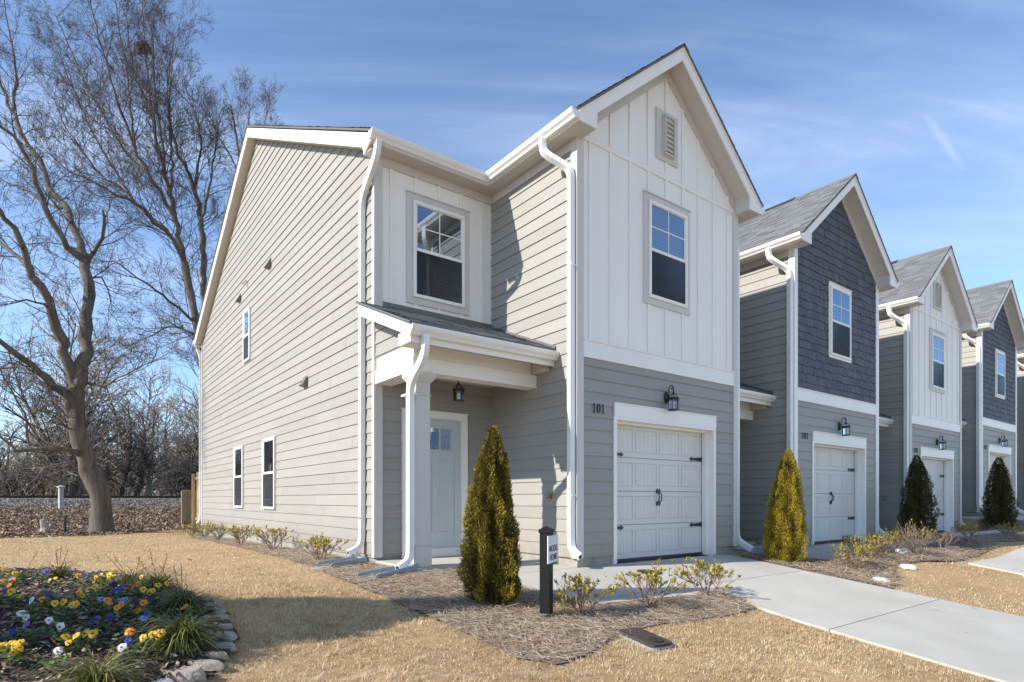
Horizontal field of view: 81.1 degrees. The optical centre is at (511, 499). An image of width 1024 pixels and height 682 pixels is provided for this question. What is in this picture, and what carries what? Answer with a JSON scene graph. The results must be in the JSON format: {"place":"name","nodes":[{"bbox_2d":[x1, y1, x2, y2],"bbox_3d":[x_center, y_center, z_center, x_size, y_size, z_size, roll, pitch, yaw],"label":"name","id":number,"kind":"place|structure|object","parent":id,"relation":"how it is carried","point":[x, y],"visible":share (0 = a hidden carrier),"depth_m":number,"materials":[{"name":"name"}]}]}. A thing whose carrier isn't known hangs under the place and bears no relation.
{"place":"outdoors","nodes":[
{"label":"outdoors","id":0,"kind":"place"},
{"bbox_2d":[0,499,180,537],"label":"embankment","id":1,"kind":"structure","parent":0,"point":[151,515],"depth_m":25.75,"materials":[{"name":"brown plant"}]},
{"bbox_2d":[0,419,37,489],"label":"tree","id":2,"kind":"object","parent":1,"relation":"on","point":[4,464],"visible":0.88,"depth_m":39.60,"materials":[{"name":"brown plant"}]},
{"bbox_2d":[0,418,53,495],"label":"tree","id":3,"kind":"object","parent":1,"relation":"on","point":[18,428],"visible":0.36,"depth_m":48.89,"materials":[{"name":"brown plant"}]},
{"bbox_2d":[0,457,56,494],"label":"evergreen bush","id":4,"kind":"object","parent":1,"relation":"on","point":[7,489],"visible":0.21,"depth_m":44.86,"materials":[{"name":"green plant"}]},
{"bbox_2d":[4,425,65,495],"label":"tree","id":5,"kind":"object","parent":1,"relation":"on","point":[31,475],"visible":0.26,"depth_m":44.86,"materials":[{"name":"brown plant"}]},
{"bbox_2d":[14,403,115,495],"bbox_3d":[-28.953,-3.099,39.745,5.951,7.476,5.157,0,0,23],"label":"tree","id":6,"kind":"object","parent":1,"relation":"on","point":[63,481],"visible":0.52,"depth_m":39.21,"materials":[{"name":"brown plant"}]},
{"bbox_2d":[11,399,119,495],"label":"tree","id":7,"kind":"object","parent":1,"relation":"on","point":[50,469],"visible":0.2,"depth_m":40.49,"materials":[{"name":"brown plant"}]},
{"bbox_2d":[0,285,145,495],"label":"tree","id":8,"kind":"object","parent":1,"relation":"on","point":[71,489],"visible":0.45,"depth_m":39.07,"materials":[{"name":"brown plant"}]},
{"bbox_2d":[0,331,152,493],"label":"tree","id":9,"kind":"object","parent":1,"relation":"on","point":[46,430],"visible":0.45,"depth_m":39.76,"materials":[{"name":"brown plant"}]},
{"bbox_2d":[38,426,133,495],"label":"tree","id":10,"kind":"object","parent":1,"relation":"on","point":[108,462],"visible":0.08,"depth_m":43.42,"materials":[{"name":"brown plant"}]},
{"bbox_2d":[0,498,180,510],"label":"track ballast","id":11,"kind":"structure","parent":1,"relation":"on","point":[72,500],"depth_m":31.38,"materials":[{"name":"gravel"}]},
{"bbox_2d":[0,495,180,498],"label":"railway rail","id":12,"kind":"object","parent":11,"relation":"on","point":[20,496],"visible":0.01,"depth_m":34.40,"materials":[{"name":"grey metal"}]},
{"bbox_2d":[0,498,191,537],"bbox_3d":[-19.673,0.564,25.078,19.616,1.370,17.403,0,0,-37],"label":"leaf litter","id":13,"kind":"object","parent":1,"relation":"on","point":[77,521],"visible":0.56,"depth_m":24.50,"materials":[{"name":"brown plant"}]},
{"bbox_2d":[0,455,197,495],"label":"undergrowth","id":14,"kind":"object","parent":1,"relation":"on","point":[142,491],"visible":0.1,"depth_m":43.27,"materials":[{"name":"brown plant"}]},
{"bbox_2d":[0,0,199,532],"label":"bare tree","id":15,"kind":"object","parent":1,"relation":"on","point":[74,396],"visible":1,"depth_m":19.89,"materials":[{"name":"grey plant"}]},
{"bbox_2d":[72,339,178,490],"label":"tree","id":16,"kind":"object","parent":1,"relation":"on","point":[150,386],"visible":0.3,"depth_m":52.73,"materials":[{"name":"brown plant"}]},
{"bbox_2d":[12,0,246,380],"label":"bare tree","id":17,"kind":"object","parent":1,"relation":"on","point":[162,156],"visible":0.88,"depth_m":26.98,"materials":[{"name":"brown plant"}]},
{"bbox_2d":[98,395,172,495],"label":"tree","id":18,"kind":"object","parent":1,"relation":"on","point":[122,488],"visible":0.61,"depth_m":43.38,"materials":[{"name":"brown plant"}]},
{"bbox_2d":[101,404,181,495],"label":"tree","id":19,"kind":"object","parent":1,"relation":"on","point":[140,477],"visible":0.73,"depth_m":43.74,"materials":[{"name":"brown plant"}]},
{"bbox_2d":[115,395,179,495],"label":"tree","id":20,"kind":"object","parent":1,"relation":"on","point":[160,408],"visible":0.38,"depth_m":50.56,"materials":[{"name":"brown plant"}]},
{"bbox_2d":[115,418,194,495],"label":"tree","id":21,"kind":"object","parent":1,"relation":"on","point":[146,472],"visible":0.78,"depth_m":43.47,"materials":[{"name":"brown plant"}]},
{"bbox_2d":[144,396,185,494],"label":"tree","id":22,"kind":"object","parent":1,"relation":"on","point":[173,418],"visible":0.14,"depth_m":57.35,"materials":[{"name":"brown plant"}]},
{"bbox_2d":[144,409,198,488],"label":"tree","id":23,"kind":"object","parent":1,"relation":"on","point":[166,425],"visible":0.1,"depth_m":50.02,"materials":[{"name":"brown plant"}]},
{"bbox_2d":[151,418,198,492],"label":"tree","id":24,"kind":"object","parent":1,"relation":"on","point":[177,450],"visible":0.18,"depth_m":49.83,"materials":[{"name":"brown plant"}]},
{"bbox_2d":[157,393,198,482],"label":"tree","id":25,"kind":"object","parent":1,"relation":"on","point":[190,463],"visible":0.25,"depth_m":43.09,"materials":[{"name":"brown plant"}]},
{"bbox_2d":[161,384,198,472],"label":"tree","id":26,"kind":"object","parent":1,"relation":"on","point":[195,437],"visible":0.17,"depth_m":45.96,"materials":[{"name":"brown plant"}]},
{"bbox_2d":[163,369,198,493],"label":"tree","id":27,"kind":"object","parent":1,"relation":"on","point":[193,394],"visible":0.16,"depth_m":43.84,"materials":[{"name":"brown plant"}]},
{"bbox_2d":[164,450,198,495],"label":"bush","id":28,"kind":"object","parent":1,"relation":"on","point":[181,483],"visible":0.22,"depth_m":46.32,"materials":[{"name":"green plant"}]},
{"bbox_2d":[181,490,195,525],"bbox_3d":[-11.833,0.575,25.730,4.205,1.945,0.151,0,0,-37],"label":"wooden fence","id":29,"kind":"object","parent":1,"relation":"on","point":[186,507],"visible":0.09,"depth_m":24.63,"materials":[{"name":"brown wood"}]},
{"bbox_2d":[181,65,286,263],"bbox_3d":[-16.106,-13.165,36.296,6.575,26.508,5.281,0,0,8],"label":"bare tree","id":30,"kind":"object","parent":1,"relation":"on","point":[249,110],"visible":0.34,"depth_m":35.78,"materials":[{"name":"brown plant"}]},
{"bbox_2d":[0,515,1023,681],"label":"lawn","id":31,"kind":"structure","parent":0,"point":[967,584],"depth_m":5.21,"materials":[{"name":"plant"}]},
{"bbox_2d":[0,566,240,681],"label":"flower bed","id":32,"kind":"object","parent":31,"relation":"on","point":[9,670],"visible":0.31,"depth_m":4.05,"materials":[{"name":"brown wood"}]},
{"bbox_2d":[0,588,26,605],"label":"pansy plant","id":33,"kind":"object","parent":32,"relation":"on","point":[10,592],"visible":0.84,"depth_m":4.76,"materials":[{"name":"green plant"}]},
{"bbox_2d":[0,628,30,645],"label":"pansy plant","id":34,"kind":"object","parent":32,"relation":"on","point":[10,632],"visible":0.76,"depth_m":3.87,"materials":[{"name":"green plant"}]},
{"bbox_2d":[0,609,38,627],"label":"pansy plant","id":35,"kind":"object","parent":32,"relation":"on","point":[23,614],"visible":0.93,"depth_m":4.24,"materials":[{"name":"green plant"}]},
{"bbox_2d":[0,639,40,667],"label":"pansy plant","id":36,"kind":"object","parent":32,"relation":"on","point":[15,647],"visible":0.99,"depth_m":3.61,"materials":[{"name":"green plant"}]},
{"bbox_2d":[30,617,77,644],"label":"pansy plant","id":37,"kind":"object","parent":32,"relation":"on","point":[59,625],"visible":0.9,"depth_m":4.01,"materials":[{"name":"green plant"}]},
{"bbox_2d":[27,546,84,582],"bbox_3d":[-4.752,0.675,6.293,0.673,0.368,0.685,0,0,-37],"label":"grass clump","id":38,"kind":"object","parent":32,"relation":"on","point":[61,572],"visible":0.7,"depth_m":6.24,"materials":[{"name":"green plant"}]},
{"bbox_2d":[38,647,81,673],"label":"pansy plant","id":39,"kind":"object","parent":32,"relation":"on","point":[57,652],"visible":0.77,"depth_m":3.54,"materials":[{"name":"green plant"}]},
{"bbox_2d":[42,598,81,623],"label":"pansy plant","id":40,"kind":"object","parent":32,"relation":"on","point":[73,605],"visible":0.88,"depth_m":4.42,"materials":[{"name":"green plant"}]},
{"bbox_2d":[53,629,107,654],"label":"pansy plant","id":41,"kind":"object","parent":32,"relation":"on","point":[83,634],"visible":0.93,"depth_m":3.87,"materials":[{"name":"yellow plant"}]},
{"bbox_2d":[15,637,169,681],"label":"grass clump","id":42,"kind":"object","parent":32,"relation":"on","point":[94,673],"visible":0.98,"depth_m":3.31,"materials":[{"name":"green plant"}]},
{"bbox_2d":[86,613,125,634],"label":"pansy plant","id":43,"kind":"object","parent":32,"relation":"on","point":[109,616],"visible":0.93,"depth_m":4.24,"materials":[{"name":"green plant"}]},
{"bbox_2d":[105,643,143,667],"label":"pansy plant","id":44,"kind":"object","parent":32,"relation":"on","point":[124,645],"visible":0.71,"depth_m":3.66,"materials":[{"name":"green plant"}]},
{"bbox_2d":[105,628,145,649],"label":"pansy plant","id":45,"kind":"object","parent":32,"relation":"on","point":[126,632],"visible":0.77,"depth_m":3.96,"materials":[{"name":"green plant"}]},
{"bbox_2d":[105,638,147,662],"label":"pansy plant","id":46,"kind":"object","parent":32,"relation":"on","point":[127,641],"visible":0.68,"depth_m":3.73,"materials":[{"name":"green plant"}]},
{"bbox_2d":[95,554,161,588],"bbox_3d":[-3.753,0.713,5.960,0.696,0.361,0.707,0,0,16],"label":"grass clump","id":47,"kind":"object","parent":32,"relation":"on","point":[128,577],"visible":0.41,"depth_m":5.94,"materials":[{"name":"green plant"}]},
{"bbox_2d":[114,600,151,621],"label":"pansy plant","id":48,"kind":"object","parent":32,"relation":"on","point":[122,604],"visible":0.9,"depth_m":4.53,"materials":[{"name":"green plant"}]},
{"bbox_2d":[126,595,160,615],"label":"pansy plant","id":49,"kind":"object","parent":32,"relation":"on","point":[136,599],"visible":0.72,"depth_m":4.69,"materials":[{"name":"blue plant"}]},
{"bbox_2d":[129,629,177,658],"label":"pansy plant","id":50,"kind":"object","parent":32,"relation":"on","point":[145,637],"visible":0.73,"depth_m":3.93,"materials":[{"name":"yellow plant"}]},
{"bbox_2d":[115,548,200,597],"bbox_3d":[-3.297,0.658,5.582,0.752,0.415,0.801,0,0,-37],"label":"grass clump","id":51,"kind":"object","parent":32,"relation":"on","point":[153,581],"visible":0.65,"depth_m":5.55,"materials":[{"name":"green plant"}]},
{"bbox_2d":[112,605,246,661],"bbox_3d":[-2.282,0.871,4.157,0.845,0.282,0.837,0,0,19],"label":"grass clump","id":52,"kind":"object","parent":32,"relation":"on","point":[179,633],"visible":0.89,"depth_m":4.08,"materials":[{"name":"green plant"}]},
{"bbox_2d":[126,564,233,617],"bbox_3d":[-2.699,0.727,4.876,0.827,0.413,0.811,0,0,11],"label":"grass clump","id":53,"kind":"object","parent":32,"relation":"on","point":[183,599],"visible":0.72,"depth_m":4.83,"materials":[{"name":"green plant"}]},
{"bbox_2d":[163,666,205,681],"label":"border stone","id":54,"kind":"object","parent":32,"relation":"on","point":[191,673],"visible":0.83,"depth_m":3.65,"materials":[{"name":"grey stone"}]},
{"bbox_2d":[186,659,224,670],"bbox_3d":[-2.013,1.086,3.935,0.270,0.059,0.133,0,-6,17],"label":"border stone","id":55,"kind":"object","parent":32,"relation":"on","point":[210,665],"visible":0.82,"depth_m":3.90,"materials":[{"name":"grey stone"}]},
{"bbox_2d":[204,651,228,660],"bbox_3d":[-2.022,1.074,4.095,0.176,0.064,0.133,0,0,44],"label":"border stone","id":56,"kind":"object","parent":32,"relation":"on","point":[221,655],"visible":0.86,"depth_m":4.06,"materials":[{"name":"grey stone"}]},
{"bbox_2d":[192,472,201,532],"bbox_3d":[-10.294,0.189,19.646,0.151,2.215,1.465,0,0,-37],"label":"wooden fence","id":57,"kind":"object","parent":31,"relation":"on","point":[194,478],"visible":0.34,"depth_m":20.12,"materials":[{"name":"brown wood"}]},
{"bbox_2d":[186,533,759,663],"bbox_3d":[-3.834,1.077,12.586,3.885,0.310,17.990,0,0,-37],"label":"mulch bed","id":58,"kind":"object","parent":31,"relation":"on","point":[517,643],"visible":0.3,"depth_m":5.78,"materials":[{"name":"brown plant"}]},
{"bbox_2d":[204,523,234,539],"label":"azalea bush","id":59,"kind":"object","parent":58,"relation":"on","point":[224,528],"visible":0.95,"depth_m":15.14,"materials":[{"name":"green plant"}]},
{"bbox_2d":[229,524,254,544],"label":"azalea bush","id":60,"kind":"object","parent":58,"relation":"on","point":[236,532],"visible":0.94,"depth_m":13.07,"materials":[{"name":"green plant"}]},
{"bbox_2d":[248,525,293,549],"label":"azalea bush","id":61,"kind":"object","parent":58,"relation":"on","point":[274,536],"visible":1,"depth_m":11.20,"materials":[{"name":"green plant"}]},
{"bbox_2d":[296,532,349,560],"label":"azalea bush","id":62,"kind":"object","parent":58,"relation":"on","point":[317,545],"visible":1,"depth_m":8.97,"materials":[{"name":"green plant"}]},
{"bbox_2d":[308,556,365,569],"bbox_3d":[-2.414,0.885,8.367,0.320,0.085,0.780,0,2,37],"label":"splash block","id":63,"kind":"object","parent":58,"relation":"on","point":[348,561],"depth_m":8.38,"materials":[{"name":"grey concrete"}]},
{"bbox_2d":[346,563,418,580],"bbox_3d":[-1.539,0.890,7.294,0.320,0.085,1.020,0,2,31],"label":"splash block","id":64,"kind":"object","parent":58,"relation":"on","point":[410,567],"depth_m":7.31,"materials":[{"name":"grey concrete"}]},
{"bbox_2d":[455,425,522,606],"bbox_3d":[-0.209,0.189,6.118,0.670,1.910,0.726,0,0,-37],"label":"arborvitae","id":65,"kind":"object","parent":58,"relation":"on","point":[492,565],"visible":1,"depth_m":5.99,"materials":[{"name":"green plant"}]},
{"bbox_2d":[538,526,557,617],"bbox_3d":[0.343,0.801,5.755,0.124,1.095,0.330,0,0,21],"label":"sign post","id":66,"kind":"object","parent":58,"relation":"on","point":[548,548],"visible":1,"depth_m":5.68,"materials":[{"name":"black paint"}]},
{"bbox_2d":[554,573,618,616],"bbox_3d":[0.651,0.923,5.789,0.575,0.445,0.665,0,0,-27],"label":"azalea bush","id":67,"kind":"object","parent":58,"relation":"on","point":[578,583],"visible":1,"depth_m":5.73,"materials":[{"name":"green plant"}]},
{"bbox_2d":[608,558,693,605],"bbox_3d":[1.451,0.874,6.360,0.687,0.546,0.828,0,0,-25],"label":"azalea bush","id":68,"kind":"object","parent":58,"relation":"on","point":[656,578],"visible":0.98,"depth_m":6.34,"materials":[{"name":"green plant"}]},
{"bbox_2d":[668,555,740,595],"bbox_3d":[2.263,0.903,7.050,0.830,0.478,0.697,0,0,-10],"label":"azalea bush","id":69,"kind":"object","parent":58,"relation":"on","point":[715,573],"visible":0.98,"depth_m":7.02,"materials":[{"name":"green plant"}]},
{"bbox_2d":[193,43,764,571],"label":"townhouse","id":70,"kind":"structure","parent":31,"relation":"on","point":[391,329],"depth_m":9.30,"materials":[{"name":"wood"}]},
{"bbox_2d":[233,446,243,507],"bbox_3d":[-6.876,-0.558,15.070,0.063,1.530,0.906,0,0,-37],"label":"window","id":71,"kind":"structure","parent":70,"relation":"in","point":[238,452],"depth_m":15.05,"materials":[{"name":"white paint"}]},
{"bbox_2d":[243,306,250,363],"bbox_3d":[-6.375,-3.943,14.407,0.063,1.240,0.616,0,0,-37],"label":"window","id":72,"kind":"structure","parent":70,"relation":"in","point":[247,313],"depth_m":14.33,"materials":[{"name":"glass"}]},
{"bbox_2d":[262,436,275,508],"bbox_3d":[-5.231,-0.558,12.891,0.063,1.530,0.926,0,0,-37],"label":"window","id":73,"kind":"structure","parent":70,"relation":"in","point":[268,444],"depth_m":12.82,"materials":[{"name":"white paint"}]},
{"bbox_2d":[400,407,468,558],"bbox_3d":[-1.163,-0.236,9.176,1.180,2.233,0.078,0,0,-37],"label":"front door","id":74,"kind":"structure","parent":70,"relation":"in","point":[448,430],"depth_m":9.29,"materials":[{"name":"white paint"}]},
{"bbox_2d":[406,190,470,315],"bbox_3d":[-1.119,-3.757,9.218,1.124,1.659,0.063,0,0,-37],"label":"window","id":75,"kind":"structure","parent":70,"relation":"in","point":[437,232],"depth_m":9.18,"materials":[{"name":"glass"}]},
{"bbox_2d":[617,424,701,558],"bbox_3d":[2.332,-0.124,9.529,2.287,2.044,0.099,0,0,-37],"label":"garage door","id":76,"kind":"structure","parent":70,"relation":"in","point":[682,477],"depth_m":9.54,"materials":[{"name":"white metal"}]},
{"bbox_2d":[642,189,691,315],"bbox_3d":[2.432,-3.810,9.343,1.134,1.684,0.063,0,0,-37],"label":"window","id":77,"kind":"structure","parent":70,"relation":"in","point":[666,224],"depth_m":9.30,"materials":[{"name":"glass"}]},
{"bbox_2d":[618,627,672,650],"bbox_3d":[1.154,1.244,5.210,0.262,0.138,0.453,0,6,-31],"label":"water meter box","id":78,"kind":"object","parent":31,"relation":"on","point":[645,638],"visible":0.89,"depth_m":5.12,"materials":[{"name":"concrete"}]},
{"bbox_2d":[738,173,898,545],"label":"townhouse","id":79,"kind":"structure","parent":31,"relation":"on","point":[817,274],"depth_m":12.63,"materials":[{"name":"wood"}]},
{"bbox_2d":[814,446,854,541],"bbox_3d":[7.004,-0.124,13.141,2.287,2.044,0.099,0,0,-37],"label":"garage door","id":80,"kind":"structure","parent":79,"relation":"in","point":[838,484],"depth_m":13.24,"materials":[{"name":"white metal"}]},
{"bbox_2d":[828,281,851,362],"bbox_3d":[7.104,-3.810,12.955,1.044,1.594,0.063,0,0,-37],"label":"window","id":81,"kind":"structure","parent":79,"relation":"in","point":[840,298],"depth_m":12.92,"materials":[{"name":"glass"}]},
{"bbox_2d":[732,533,1004,588],"bbox_3d":[7.293,1.025,11.322,7.245,0.398,2.485,0,0,-37],"label":"mulch bed","id":82,"kind":"object","parent":31,"relation":"on","point":[882,567],"visible":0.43,"depth_m":9.82,"materials":[{"name":"brown plant"}]},
{"bbox_2d":[760,448,809,562],"bbox_3d":[4.507,0.137,9.910,0.753,1.970,0.793,0,0,-37],"label":"arborvitae","id":83,"kind":"object","parent":82,"relation":"on","point":[786,528],"visible":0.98,"depth_m":9.79,"materials":[{"name":"green plant"}]},
{"bbox_2d":[829,541,874,568],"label":"azalea bush","id":84,"kind":"object","parent":82,"relation":"on","point":[856,551],"visible":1,"depth_m":9.48,"materials":[{"name":"yellow plant"}]},
{"bbox_2d":[837,533,892,557],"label":"azalea bush","id":85,"kind":"object","parent":82,"relation":"on","point":[862,541],"visible":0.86,"depth_m":10.22,"materials":[{"name":"yellow plant"}]},
{"bbox_2d":[866,528,904,553],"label":"azalea bush","id":86,"kind":"object","parent":82,"relation":"on","point":[889,538],"visible":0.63,"depth_m":10.65,"materials":[{"name":"yellow plant"}]},
{"bbox_2d":[890,519,944,555],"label":"azalea bush","id":87,"kind":"object","parent":82,"relation":"on","point":[907,540],"visible":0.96,"depth_m":10.60,"materials":[{"name":"brown plant"}]},
{"bbox_2d":[896,455,939,539],"bbox_3d":[9.111,-0.023,13.443,0.847,2.003,0.865,0,0,26],"label":"arborvitae","id":88,"kind":"object","parent":82,"relation":"on","point":[917,487],"visible":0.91,"depth_m":13.36,"materials":[{"name":"green plant"}]},
{"bbox_2d":[950,520,979,541],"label":"azalea bush","id":89,"kind":"object","parent":82,"relation":"on","point":[969,528],"visible":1,"depth_m":12.60,"materials":[{"name":"green plant"}]},
{"bbox_2d":[876,245,977,534],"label":"townhouse","id":90,"kind":"structure","parent":31,"relation":"on","point":[927,319],"depth_m":16.07,"materials":[{"name":"wood"}]},
{"bbox_2d":[922,459,943,530],"bbox_3d":[11.676,-0.124,16.753,2.287,2.044,0.099,0,0,-37],"label":"garage door","id":91,"kind":"structure","parent":90,"relation":"in","point":[935,468],"depth_m":17.21,"materials":[{"name":"white metal"}]},
{"bbox_2d":[929,328,945,393],"bbox_3d":[11.776,-3.810,16.567,1.134,1.684,0.063,0,0,-37],"label":"window","id":92,"kind":"structure","parent":90,"relation":"in","point":[936,338],"depth_m":16.51,"materials":[{"name":"glass"}]},
{"bbox_2d":[962,279,1023,516],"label":"townhouse","id":93,"kind":"structure","parent":31,"relation":"on","point":[992,344],"depth_m":19.55,"materials":[{"name":"wood"}]},
{"bbox_2d":[995,348,1004,399],"bbox_3d":[16.448,-4.210,20.178,1.044,1.594,0.063,0,0,-37],"label":"window","id":94,"kind":"structure","parent":93,"relation":"in","point":[999,355],"depth_m":20.12,"materials":[{"name":"glass"}]},
{"bbox_2d":[968,519,1023,540],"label":"mulch bed","id":95,"kind":"object","parent":31,"relation":"on","point":[1005,539],"visible":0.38,"depth_m":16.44,"materials":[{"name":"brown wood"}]},
{"bbox_2d":[979,457,1020,526],"bbox_3d":[13.823,-0.183,16.994,0.952,2.074,0.900,0,0,-37],"label":"arborvitae","id":96,"kind":"object","parent":95,"relation":"on","point":[999,500],"visible":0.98,"depth_m":16.87,"materials":[{"name":"green plant"}]},
{"bbox_2d":[989,521,1022,536],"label":"azalea bush","id":97,"kind":"object","parent":95,"relation":"on","point":[1001,527],"visible":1,"depth_m":14.18,"materials":[{"name":"green plant"}]},
{"bbox_2d":[1015,319,1023,513],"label":"townhouse","id":98,"kind":"structure","parent":31,"relation":"on","point":[1020,425],"depth_m":22.86,"materials":[{"name":"wood"}]},
{"bbox_2d":[0,0,1023,480],"label":"sky","id":99,"kind":"structure","parent":0,"point":[921,100],"materials":[{"name":"blue"}]},
{"bbox_2d":[461,554,1023,681],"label":"driveway","id":100,"kind":"structure","parent":0,"point":[989,644],"depth_m":6.84,"materials":[{"name":"concrete"}]},
{"bbox_2d":[734,539,937,560],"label":"driveway","id":101,"kind":"structure","parent":0,"point":[815,551],"depth_m":11.40,"materials":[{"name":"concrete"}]},
{"bbox_2d":[876,529,1017,538],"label":"driveway","id":102,"kind":"structure","parent":0,"point":[987,532],"depth_m":15.41,"materials":[{"name":"concrete"}]},
{"bbox_2d":[968,547,1023,574],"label":"driveway","id":103,"kind":"structure","parent":0,"point":[1011,562],"depth_m":10.34,"materials":[{"name":"concrete"}]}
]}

